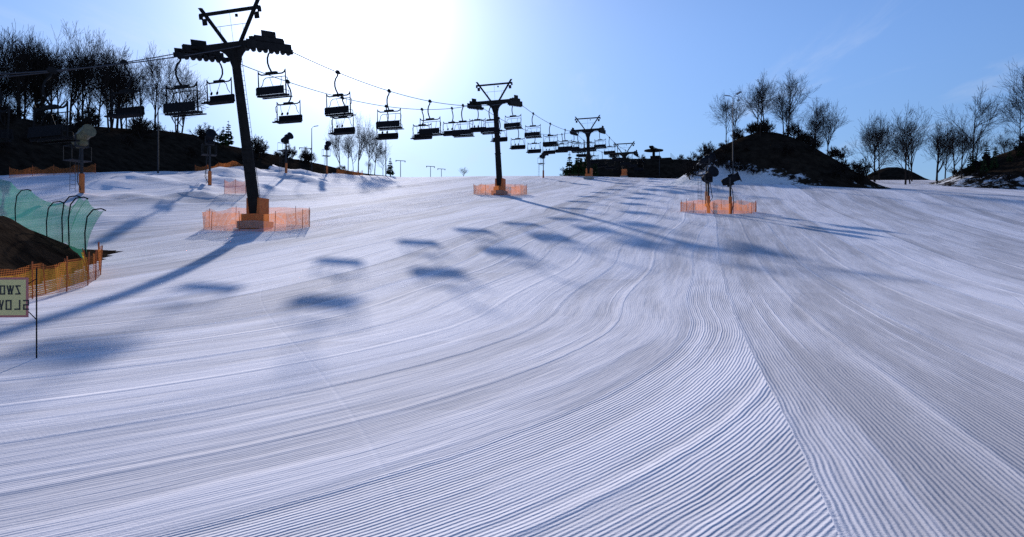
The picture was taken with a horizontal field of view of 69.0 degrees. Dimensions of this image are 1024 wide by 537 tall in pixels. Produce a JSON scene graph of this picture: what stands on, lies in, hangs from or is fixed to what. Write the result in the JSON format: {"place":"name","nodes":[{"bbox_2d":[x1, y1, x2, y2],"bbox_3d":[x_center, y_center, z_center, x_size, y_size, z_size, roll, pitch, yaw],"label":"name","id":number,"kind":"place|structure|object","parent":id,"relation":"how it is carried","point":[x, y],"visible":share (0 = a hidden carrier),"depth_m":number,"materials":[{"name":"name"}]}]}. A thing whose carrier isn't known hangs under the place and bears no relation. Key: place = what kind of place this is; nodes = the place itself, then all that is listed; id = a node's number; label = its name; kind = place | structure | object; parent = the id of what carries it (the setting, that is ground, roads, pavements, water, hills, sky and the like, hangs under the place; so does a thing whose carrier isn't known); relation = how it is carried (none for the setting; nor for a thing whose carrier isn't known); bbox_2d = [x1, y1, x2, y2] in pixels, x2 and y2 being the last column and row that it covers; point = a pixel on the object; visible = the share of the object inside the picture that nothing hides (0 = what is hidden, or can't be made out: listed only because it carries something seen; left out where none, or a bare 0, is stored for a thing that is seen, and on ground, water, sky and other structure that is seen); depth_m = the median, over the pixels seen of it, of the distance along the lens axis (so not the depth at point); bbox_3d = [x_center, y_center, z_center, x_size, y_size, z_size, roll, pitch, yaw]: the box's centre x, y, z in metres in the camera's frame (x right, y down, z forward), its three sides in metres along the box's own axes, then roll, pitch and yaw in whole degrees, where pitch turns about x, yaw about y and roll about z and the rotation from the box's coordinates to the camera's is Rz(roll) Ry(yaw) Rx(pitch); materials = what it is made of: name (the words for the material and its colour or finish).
{"place":"outdoors","nodes":[
{"label":"outdoors","id":0,"kind":"place"},
{"bbox_2d":[0,216,122,284],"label":"earth bank","id":1,"kind":"structure","parent":0,"point":[22,246],"depth_m":29.20,"materials":[{"name":"brown soil"}]},
{"bbox_2d":[0,116,394,176],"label":"ridge hill","id":2,"kind":"structure","parent":0,"point":[111,152],"depth_m":89.85,"materials":[{"name":"soil"}]},
{"bbox_2d":[0,103,19,125],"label":"ridge shrub","id":3,"kind":"object","parent":2,"relation":"on","point":[5,115],"visible":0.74,"depth_m":77.15,"materials":[{"name":"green plant"}]},
{"bbox_2d":[0,36,44,117],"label":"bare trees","id":4,"kind":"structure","parent":2,"relation":"on","point":[21,59],"depth_m":88.17,"materials":[{"name":"brown plant"}]},
{"bbox_2d":[0,19,49,117],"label":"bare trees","id":5,"kind":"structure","parent":2,"relation":"on","point":[14,42],"depth_m":90.61,"materials":[{"name":"brown plant"}]},
{"bbox_2d":[0,36,68,114],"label":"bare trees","id":6,"kind":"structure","parent":2,"relation":"on","point":[40,83],"depth_m":90.55,"materials":[{"name":"brown plant"}]},
{"bbox_2d":[26,104,55,125],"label":"ridge shrub","id":7,"kind":"object","parent":2,"relation":"on","point":[39,115],"visible":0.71,"depth_m":83.57,"materials":[{"name":"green plant"}]},
{"bbox_2d":[28,40,78,123],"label":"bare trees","id":8,"kind":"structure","parent":2,"relation":"on","point":[50,90],"depth_m":90.41,"materials":[{"name":"brown plant"}]},
{"bbox_2d":[27,42,81,123],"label":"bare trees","id":9,"kind":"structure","parent":2,"relation":"on","point":[60,89],"depth_m":91.49,"materials":[{"name":"brown plant"}]},
{"bbox_2d":[51,21,111,124],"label":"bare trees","id":10,"kind":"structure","parent":2,"relation":"on","point":[78,75],"depth_m":93.56,"materials":[{"name":"brown plant"}]},
{"bbox_2d":[63,51,106,108],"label":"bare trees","id":11,"kind":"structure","parent":2,"relation":"on","point":[89,100],"depth_m":97.58,"materials":[{"name":"brown plant"}]},
{"bbox_2d":[70,104,103,132],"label":"ridge shrub","id":12,"kind":"object","parent":2,"relation":"on","point":[84,121],"visible":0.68,"depth_m":85.77,"materials":[{"name":"green plant"}]},
{"bbox_2d":[72,105,102,123],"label":"ridge shrub","id":13,"kind":"object","parent":2,"relation":"on","point":[92,111],"visible":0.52,"depth_m":92.96,"materials":[{"name":"green plant"}]},
{"bbox_2d":[62,49,127,131],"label":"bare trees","id":14,"kind":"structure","parent":2,"relation":"on","point":[105,79],"depth_m":93.38,"materials":[{"name":"brown plant"}]},
{"bbox_2d":[49,27,141,110],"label":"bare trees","id":15,"kind":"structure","parent":2,"relation":"on","point":[82,100],"depth_m":98.25,"materials":[{"name":"brown plant"}]},
{"bbox_2d":[90,56,125,118],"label":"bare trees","id":16,"kind":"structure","parent":2,"relation":"on","point":[109,83],"depth_m":98.52,"materials":[{"name":"brown plant"}]},
{"bbox_2d":[63,29,166,127],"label":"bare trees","id":17,"kind":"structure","parent":2,"relation":"on","point":[111,119],"depth_m":97.89,"materials":[{"name":"brown plant"}]},
{"bbox_2d":[80,42,152,127],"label":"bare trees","id":18,"kind":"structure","parent":2,"relation":"on","point":[118,106],"depth_m":100.86,"materials":[{"name":"brown plant"}]},
{"bbox_2d":[99,59,148,124],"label":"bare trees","id":19,"kind":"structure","parent":2,"relation":"on","point":[134,80],"depth_m":99.50,"materials":[{"name":"brown plant"}]},
{"bbox_2d":[116,71,160,108],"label":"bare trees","id":20,"kind":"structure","parent":2,"relation":"on","point":[143,90],"depth_m":100.33,"materials":[{"name":"brown plant"}]},
{"bbox_2d":[124,117,159,138],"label":"ridge shrub","id":21,"kind":"object","parent":2,"relation":"on","point":[141,126],"visible":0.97,"depth_m":96.64,"materials":[{"name":"green plant"}]},
{"bbox_2d":[136,42,193,127],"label":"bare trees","id":22,"kind":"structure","parent":2,"relation":"on","point":[153,77],"depth_m":111.01,"materials":[{"name":"brown plant"}]},
{"bbox_2d":[143,43,208,135],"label":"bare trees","id":23,"kind":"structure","parent":2,"relation":"on","point":[183,80],"depth_m":104.65,"materials":[{"name":"brown plant"}]},
{"bbox_2d":[149,74,204,131],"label":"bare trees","id":24,"kind":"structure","parent":2,"relation":"on","point":[162,95],"depth_m":116.09,"materials":[{"name":"brown plant"}]},
{"bbox_2d":[154,74,209,132],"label":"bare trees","id":25,"kind":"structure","parent":2,"relation":"on","point":[183,119],"depth_m":119.78,"materials":[{"name":"brown plant"}]},
{"bbox_2d":[218,121,233,147],"bbox_3d":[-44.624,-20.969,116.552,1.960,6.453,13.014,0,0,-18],"label":"spruce","id":26,"kind":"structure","parent":2,"relation":"on","point":[225,141],"depth_m":121.00,"materials":[{"name":"green plant"}]},
{"bbox_2d":[251,136,268,152],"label":"ridge shrub","id":27,"kind":"object","parent":2,"relation":"on","point":[256,141],"visible":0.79,"depth_m":119.46,"materials":[{"name":"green plant"}]},
{"bbox_2d":[324,121,346,163],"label":"tree","id":28,"kind":"object","parent":2,"relation":"on","point":[336,140],"visible":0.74,"depth_m":156.88,"materials":[{"name":"brown plant"}]},
{"bbox_2d":[353,115,373,172],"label":"tree","id":29,"kind":"object","parent":2,"relation":"on","point":[362,141],"visible":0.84,"depth_m":149.80,"materials":[{"name":"brown plant"}]},
{"bbox_2d":[351,121,381,173],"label":"tree","id":30,"kind":"object","parent":2,"relation":"on","point":[369,140],"visible":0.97,"depth_m":148.74,"materials":[{"name":"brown plant"}]},
{"bbox_2d":[0,165,1023,536],"bbox_3d":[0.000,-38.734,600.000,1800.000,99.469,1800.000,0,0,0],"label":"snow ground","id":31,"kind":"structure","parent":0,"point":[364,355],"depth_m":11.52,"materials":[{"name":"white snow"}]},
{"bbox_2d":[0,268,36,357],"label":"slow sign","id":32,"kind":"object","parent":31,"relation":"on","point":[14,296],"visible":0.98,"depth_m":11.95,"materials":[{"name":"metal"}]},
{"bbox_2d":[0,242,102,298],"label":"orange fence","id":33,"kind":"object","parent":31,"relation":"on","point":[94,258],"visible":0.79,"depth_m":22.93,"materials":[{"name":"orange plastic"}]},
{"bbox_2d":[9,164,95,177],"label":"safety fence","id":34,"kind":"object","parent":31,"relation":"on","point":[54,170],"visible":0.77,"depth_m":71.33,"materials":[{"name":"orange"}]},
{"bbox_2d":[0,179,105,257],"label":"safety netting","id":35,"kind":"object","parent":31,"relation":"on","point":[29,205],"visible":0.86,"depth_m":37.98,"materials":[{"name":"fabric"}]},
{"bbox_2d":[63,124,95,192],"bbox_3d":[-31.780,-7.939,55.009,2.401,5.296,1.500,0,0,30],"label":"snow gun","id":36,"kind":"object","parent":31,"relation":"on","point":[85,133],"visible":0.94,"depth_m":54.82,"materials":[{"name":"metal"}]},
{"bbox_2d":[145,84,170,172],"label":"lamp post","id":37,"kind":"object","parent":31,"relation":"on","point":[157,126],"visible":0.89,"depth_m":85.95,"materials":[{"name":"metal"}]},
{"bbox_2d":[201,129,216,184],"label":"snow gun","id":38,"kind":"object","parent":31,"relation":"on","point":[210,136],"visible":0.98,"depth_m":74.84,"materials":[{"name":"metal"}]},
{"bbox_2d":[173,0,292,213],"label":"lift tower","id":39,"kind":"structure","parent":31,"relation":"on","point":[265,41],"depth_m":48.11,"materials":[{"name":"metal"}]},
{"bbox_2d":[0,44,644,162],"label":"lift rope","id":40,"kind":"object","parent":39,"relation":"on","point":[60,70],"visible":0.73,"depth_m":44.84,"materials":[{"name":"grey metal"}]},
{"bbox_2d":[0,89,13,142],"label":"chair","id":41,"kind":"object","parent":40,"relation":"hanging from","point":[6,135],"visible":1,"depth_m":35.63,"materials":[{"name":"metal"}]},
{"bbox_2d":[27,66,79,143],"bbox_3d":[-20.459,-7.302,33.165,2.200,3.301,0.985,0,0,21],"label":"chair","id":42,"kind":"object","parent":40,"relation":"hanging from","point":[38,132],"visible":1,"depth_m":32.93,"materials":[{"name":"metal"}]},
{"bbox_2d":[104,59,144,118],"bbox_3d":[-22.393,-10.405,43.058,2.200,3.301,0.985,0,2,19],"label":"chair","id":43,"kind":"object","parent":40,"relation":"hanging from","point":[130,112],"visible":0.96,"depth_m":43.08,"materials":[{"name":"metal"}]},
{"bbox_2d":[163,53,206,116],"bbox_3d":[-17.844,-9.968,40.353,2.200,3.301,0.985,0,4,20],"label":"chair","id":44,"kind":"object","parent":40,"relation":"hanging from","point":[179,108],"visible":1,"depth_m":40.14,"materials":[{"name":"metal"}]},
{"bbox_2d":[201,55,234,105],"bbox_3d":[-19.804,-12.757,50.175,2.200,3.301,0.985,0,3,22],"label":"chair","id":45,"kind":"object","parent":40,"relation":"hanging from","point":[223,99],"visible":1,"depth_m":50.20,"materials":[{"name":"metal"}]},
{"bbox_2d":[256,51,292,99],"bbox_3d":[-15.260,-12.571,47.451,2.200,3.301,0.985,0,4,21],"label":"chair","id":46,"kind":"object","parent":40,"relation":"hanging from","point":[265,92],"visible":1,"depth_m":47.24,"materials":[{"name":"metal"}]},
{"bbox_2d":[272,79,302,123],"bbox_3d":[-17.233,-12.845,57.233,2.200,3.301,0.985,0,2,19],"label":"chair","id":47,"kind":"object","parent":40,"relation":"hanging from","point":[287,119],"visible":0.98,"depth_m":57.26,"materials":[{"name":"metal"}]},
{"bbox_2d":[324,70,355,117],"bbox_3d":[-12.678,-12.827,54.539,2.200,3.301,0.985,0,4,24],"label":"chair","id":48,"kind":"object","parent":40,"relation":"hanging from","point":[330,112],"visible":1,"depth_m":54.33,"materials":[{"name":"metal"}]},
{"bbox_2d":[328,96,354,134],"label":"chair","id":49,"kind":"object","parent":40,"relation":"hanging from","point":[344,131],"visible":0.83,"depth_m":64.31,"materials":[{"name":"metal"}]},
{"bbox_2d":[374,105,397,139],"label":"chair","id":50,"kind":"object","parent":40,"relation":"hanging from","point":[386,136],"visible":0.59,"depth_m":71.61,"materials":[{"name":"metal"}]},
{"bbox_2d":[376,89,403,130],"bbox_3d":[-10.125,-13.151,61.566,2.200,3.301,0.985,0,1,17],"label":"chair","id":51,"kind":"object","parent":40,"relation":"hanging from","point":[388,125],"visible":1,"depth_m":61.32,"materials":[{"name":"metal"}]},
{"bbox_2d":[419,99,442,136],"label":"chair","id":52,"kind":"object","parent":40,"relation":"hanging from","point":[427,132],"visible":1,"depth_m":68.48,"materials":[{"name":"metal"}]},
{"bbox_2d":[452,104,474,137],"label":"chair","id":53,"kind":"object","parent":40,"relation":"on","point":[461,132],"visible":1,"depth_m":75.42,"materials":[{"name":"metal"}]},
{"bbox_2d":[480,104,500,134],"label":"chair","id":54,"kind":"object","parent":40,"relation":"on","point":[487,130],"visible":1,"depth_m":82.61,"materials":[{"name":"metal"}]},
{"bbox_2d":[504,106,522,129],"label":"chair","id":55,"kind":"object","parent":40,"relation":"hanging from","point":[513,126],"visible":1,"depth_m":89.55,"materials":[{"name":"metal"}]},
{"bbox_2d":[524,112,541,138],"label":"chair","id":56,"kind":"object","parent":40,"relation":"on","point":[531,134],"visible":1,"depth_m":96.69,"materials":[{"name":"metal"}]},
{"bbox_2d":[236,198,273,227],"bbox_3d":[-17.168,-3.680,49.812,1.500,2.050,1.900,0,0,20],"label":"tower base padding","id":57,"kind":"object","parent":31,"relation":"on","point":[262,205],"visible":0.52,"depth_m":49.47,"materials":[{"name":"fabric"}]},
{"bbox_2d":[202,206,309,230],"bbox_3d":[-17.099,-3.304,49.977,6.736,2.293,5.052,0,0,17],"label":"safety fence","id":58,"kind":"object","parent":31,"relation":"on","point":[239,223],"visible":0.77,"depth_m":48.44,"materials":[{"name":"orange plastic"}]},
{"bbox_2d":[277,132,293,172],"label":"snow gun","id":59,"kind":"object","parent":31,"relation":"on","point":[287,137],"visible":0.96,"depth_m":99.82,"materials":[{"name":"metal"}]},
{"bbox_2d":[467,79,522,186],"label":"lift tower","id":60,"kind":"structure","parent":31,"relation":"on","point":[515,101],"depth_m":91.44,"materials":[{"name":"metal"}]},
{"bbox_2d":[473,184,526,194],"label":"safety fence","id":61,"kind":"object","parent":31,"relation":"on","point":[508,190],"visible":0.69,"depth_m":91.23,"materials":[{"name":"orange plastic"}]},
{"bbox_2d":[564,145,598,175],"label":"spruce","id":62,"kind":"object","parent":31,"relation":"on","point":[579,168],"visible":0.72,"depth_m":151.91,"materials":[{"name":"green plant"}]},
{"bbox_2d":[570,115,605,173],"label":"lift tower","id":63,"kind":"structure","parent":31,"relation":"on","point":[602,130],"depth_m":134.71,"materials":[{"name":"metal"}]},
{"bbox_2d":[610,141,637,168],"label":"lift tower","id":64,"kind":"structure","parent":31,"relation":"on","point":[624,154],"depth_m":165.19,"materials":[{"name":"metal"}]},
{"bbox_2d":[563,159,697,178],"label":"hill","id":65,"kind":"structure","parent":31,"relation":"on","point":[667,169],"depth_m":174.75,"materials":[{"name":"soil"}]},
{"bbox_2d":[696,152,715,204],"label":"snow gun","id":66,"kind":"object","parent":31,"relation":"on","point":[706,160],"visible":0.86,"depth_m":69.86,"materials":[{"name":"metal"}]},
{"bbox_2d":[701,166,718,211],"bbox_3d":[16.368,-6.408,61.906,1.031,4.151,1.648,0,0,-20],"label":"snow gun","id":67,"kind":"object","parent":31,"relation":"on","point":[710,174],"visible":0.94,"depth_m":61.73,"materials":[{"name":"metal"}]},
{"bbox_2d":[680,199,756,213],"bbox_3d":[17.456,-5.190,63.008,6.192,1.878,4.662,0,0,-17],"label":"safety fence","id":68,"kind":"object","parent":31,"relation":"on","point":[693,205],"visible":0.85,"depth_m":61.72,"materials":[{"name":"orange plastic"}]},
{"bbox_2d":[721,170,741,213],"bbox_3d":[17.955,-6.107,60.953,1.648,3.851,1.031,0,0,20],"label":"snow gun","id":69,"kind":"object","parent":31,"relation":"on","point":[729,180],"visible":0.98,"depth_m":60.82,"materials":[{"name":"metal"}]},
{"bbox_2d":[663,132,891,188],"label":"knoll","id":70,"kind":"structure","parent":31,"relation":"on","point":[803,164],"depth_m":103.19,"materials":[{"name":"brown soil"}]},
{"bbox_2d":[674,159,704,179],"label":"bush","id":71,"kind":"object","parent":70,"relation":"on","point":[693,170],"visible":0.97,"depth_m":107.97,"materials":[{"name":"black plant"}]},
{"bbox_2d":[703,89,739,140],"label":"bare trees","id":72,"kind":"object","parent":70,"relation":"on","point":[721,114],"visible":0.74,"depth_m":113.39,"materials":[{"name":"brown plant"}]},
{"bbox_2d":[715,95,752,141],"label":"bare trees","id":73,"kind":"object","parent":70,"relation":"on","point":[736,113],"visible":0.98,"depth_m":110.29,"materials":[{"name":"brown plant"}]},
{"bbox_2d":[734,75,773,131],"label":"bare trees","id":74,"kind":"object","parent":70,"relation":"on","point":[760,96],"visible":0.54,"depth_m":111.38,"materials":[{"name":"brown plant"}]},
{"bbox_2d":[731,71,783,132],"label":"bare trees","id":75,"kind":"object","parent":70,"relation":"on","point":[767,94],"visible":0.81,"depth_m":111.16,"materials":[{"name":"brown plant"}]},
{"bbox_2d":[741,88,779,136],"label":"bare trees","id":76,"kind":"object","parent":70,"relation":"on","point":[757,102],"visible":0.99,"depth_m":108.91,"materials":[{"name":"brown plant"}]},
{"bbox_2d":[759,86,793,131],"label":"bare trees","id":77,"kind":"object","parent":70,"relation":"on","point":[779,93],"visible":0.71,"depth_m":112.59,"materials":[{"name":"brown plant"}]},
{"bbox_2d":[770,93,805,127],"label":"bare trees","id":78,"kind":"object","parent":70,"relation":"on","point":[785,110],"visible":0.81,"depth_m":112.45,"materials":[{"name":"brown plant"}]},
{"bbox_2d":[774,68,821,135],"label":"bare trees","id":79,"kind":"object","parent":70,"relation":"on","point":[789,85],"visible":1,"depth_m":109.61,"materials":[{"name":"brown plant"}]},
{"bbox_2d":[806,134,824,154],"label":"bush","id":80,"kind":"object","parent":70,"relation":"on","point":[813,144],"visible":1,"depth_m":104.97,"materials":[{"name":"black plant"}]},
{"bbox_2d":[801,108,834,141],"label":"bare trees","id":81,"kind":"object","parent":70,"relation":"on","point":[812,128],"visible":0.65,"depth_m":114.51,"materials":[{"name":"brown plant"}]},
{"bbox_2d":[805,98,839,139],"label":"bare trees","id":82,"kind":"object","parent":70,"relation":"on","point":[817,113],"visible":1,"depth_m":108.48,"materials":[{"name":"brown plant"}]},
{"bbox_2d":[808,99,849,152],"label":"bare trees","id":83,"kind":"object","parent":70,"relation":"on","point":[830,129],"visible":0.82,"depth_m":111.20,"materials":[{"name":"brown plant"}]},
{"bbox_2d":[849,157,874,171],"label":"bush","id":84,"kind":"object","parent":70,"relation":"on","point":[859,166],"visible":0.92,"depth_m":106.11,"materials":[{"name":"black plant"}]},
{"bbox_2d":[851,111,894,180],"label":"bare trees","id":85,"kind":"object","parent":31,"relation":"on","point":[878,125],"visible":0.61,"depth_m":143.55,"materials":[{"name":"brown plant"}]},
{"bbox_2d":[860,118,896,181],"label":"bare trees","id":86,"kind":"object","parent":31,"relation":"on","point":[875,141],"visible":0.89,"depth_m":140.63,"materials":[{"name":"brown plant"}]},
{"bbox_2d":[859,113,906,179],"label":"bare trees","id":87,"kind":"object","parent":31,"relation":"on","point":[883,143],"visible":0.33,"depth_m":153.12,"materials":[{"name":"brown plant"}]},
{"bbox_2d":[867,167,928,179],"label":"hill","id":88,"kind":"structure","parent":31,"relation":"on","point":[892,173],"depth_m":167.82,"materials":[{"name":"soil"}]},
{"bbox_2d":[884,124,920,183],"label":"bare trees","id":89,"kind":"object","parent":31,"relation":"on","point":[908,155],"visible":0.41,"depth_m":132.14,"materials":[{"name":"brown plant"}]},
{"bbox_2d":[871,100,936,184],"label":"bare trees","id":90,"kind":"object","parent":31,"relation":"on","point":[903,136],"visible":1,"depth_m":127.45,"materials":[{"name":"brown plant"}]},
{"bbox_2d":[888,118,928,180],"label":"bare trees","id":91,"kind":"object","parent":31,"relation":"on","point":[913,153],"visible":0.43,"depth_m":144.28,"materials":[{"name":"brown plant"}]},
{"bbox_2d":[921,125,961,181],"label":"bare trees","id":92,"kind":"object","parent":31,"relation":"on","point":[937,144],"visible":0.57,"depth_m":139.04,"materials":[{"name":"brown plant"}]},
{"bbox_2d":[926,119,964,183],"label":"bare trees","id":93,"kind":"object","parent":31,"relation":"on","point":[940,156],"visible":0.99,"depth_m":129.20,"materials":[{"name":"brown plant"}]},
{"bbox_2d":[927,113,972,168],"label":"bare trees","id":94,"kind":"object","parent":31,"relation":"on","point":[954,161],"visible":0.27,"depth_m":150.99,"materials":[{"name":"brown plant"}]},
{"bbox_2d":[929,149,1023,189],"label":"bank","id":95,"kind":"structure","parent":31,"relation":"on","point":[990,179],"depth_m":120.79,"materials":[{"name":"brown soil"}]},
{"bbox_2d":[949,114,989,178],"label":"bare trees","id":96,"kind":"object","parent":95,"relation":"on","point":[966,146],"visible":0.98,"depth_m":126.09,"materials":[{"name":"brown plant"}]},
{"bbox_2d":[932,80,1009,158],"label":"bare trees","id":97,"kind":"object","parent":95,"relation":"on","point":[981,113],"visible":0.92,"depth_m":134.85,"materials":[{"name":"brown plant"}]},
{"bbox_2d":[951,129,1005,159],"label":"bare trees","id":98,"kind":"object","parent":95,"relation":"on","point":[981,149],"visible":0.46,"depth_m":147.53,"materials":[{"name":"brown plant"}]},
{"bbox_2d":[982,128,1018,157],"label":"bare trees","id":99,"kind":"object","parent":95,"relation":"on","point":[1002,145],"visible":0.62,"depth_m":151.49,"materials":[{"name":"brown plant"}]},
{"bbox_2d":[990,86,1023,144],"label":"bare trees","id":100,"kind":"object","parent":95,"relation":"on","point":[1013,112],"visible":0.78,"depth_m":131.33,"materials":[{"name":"brown plant"}]},
{"bbox_2d":[995,57,1023,121],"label":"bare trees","id":101,"kind":"object","parent":95,"relation":"on","point":[1018,96],"visible":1,"depth_m":127.69,"materials":[{"name":"brown plant"}]},
{"bbox_2d":[0,0,1023,179],"label":"sky","id":102,"kind":"structure","parent":0,"point":[651,70],"materials":[{"name":"blue"}]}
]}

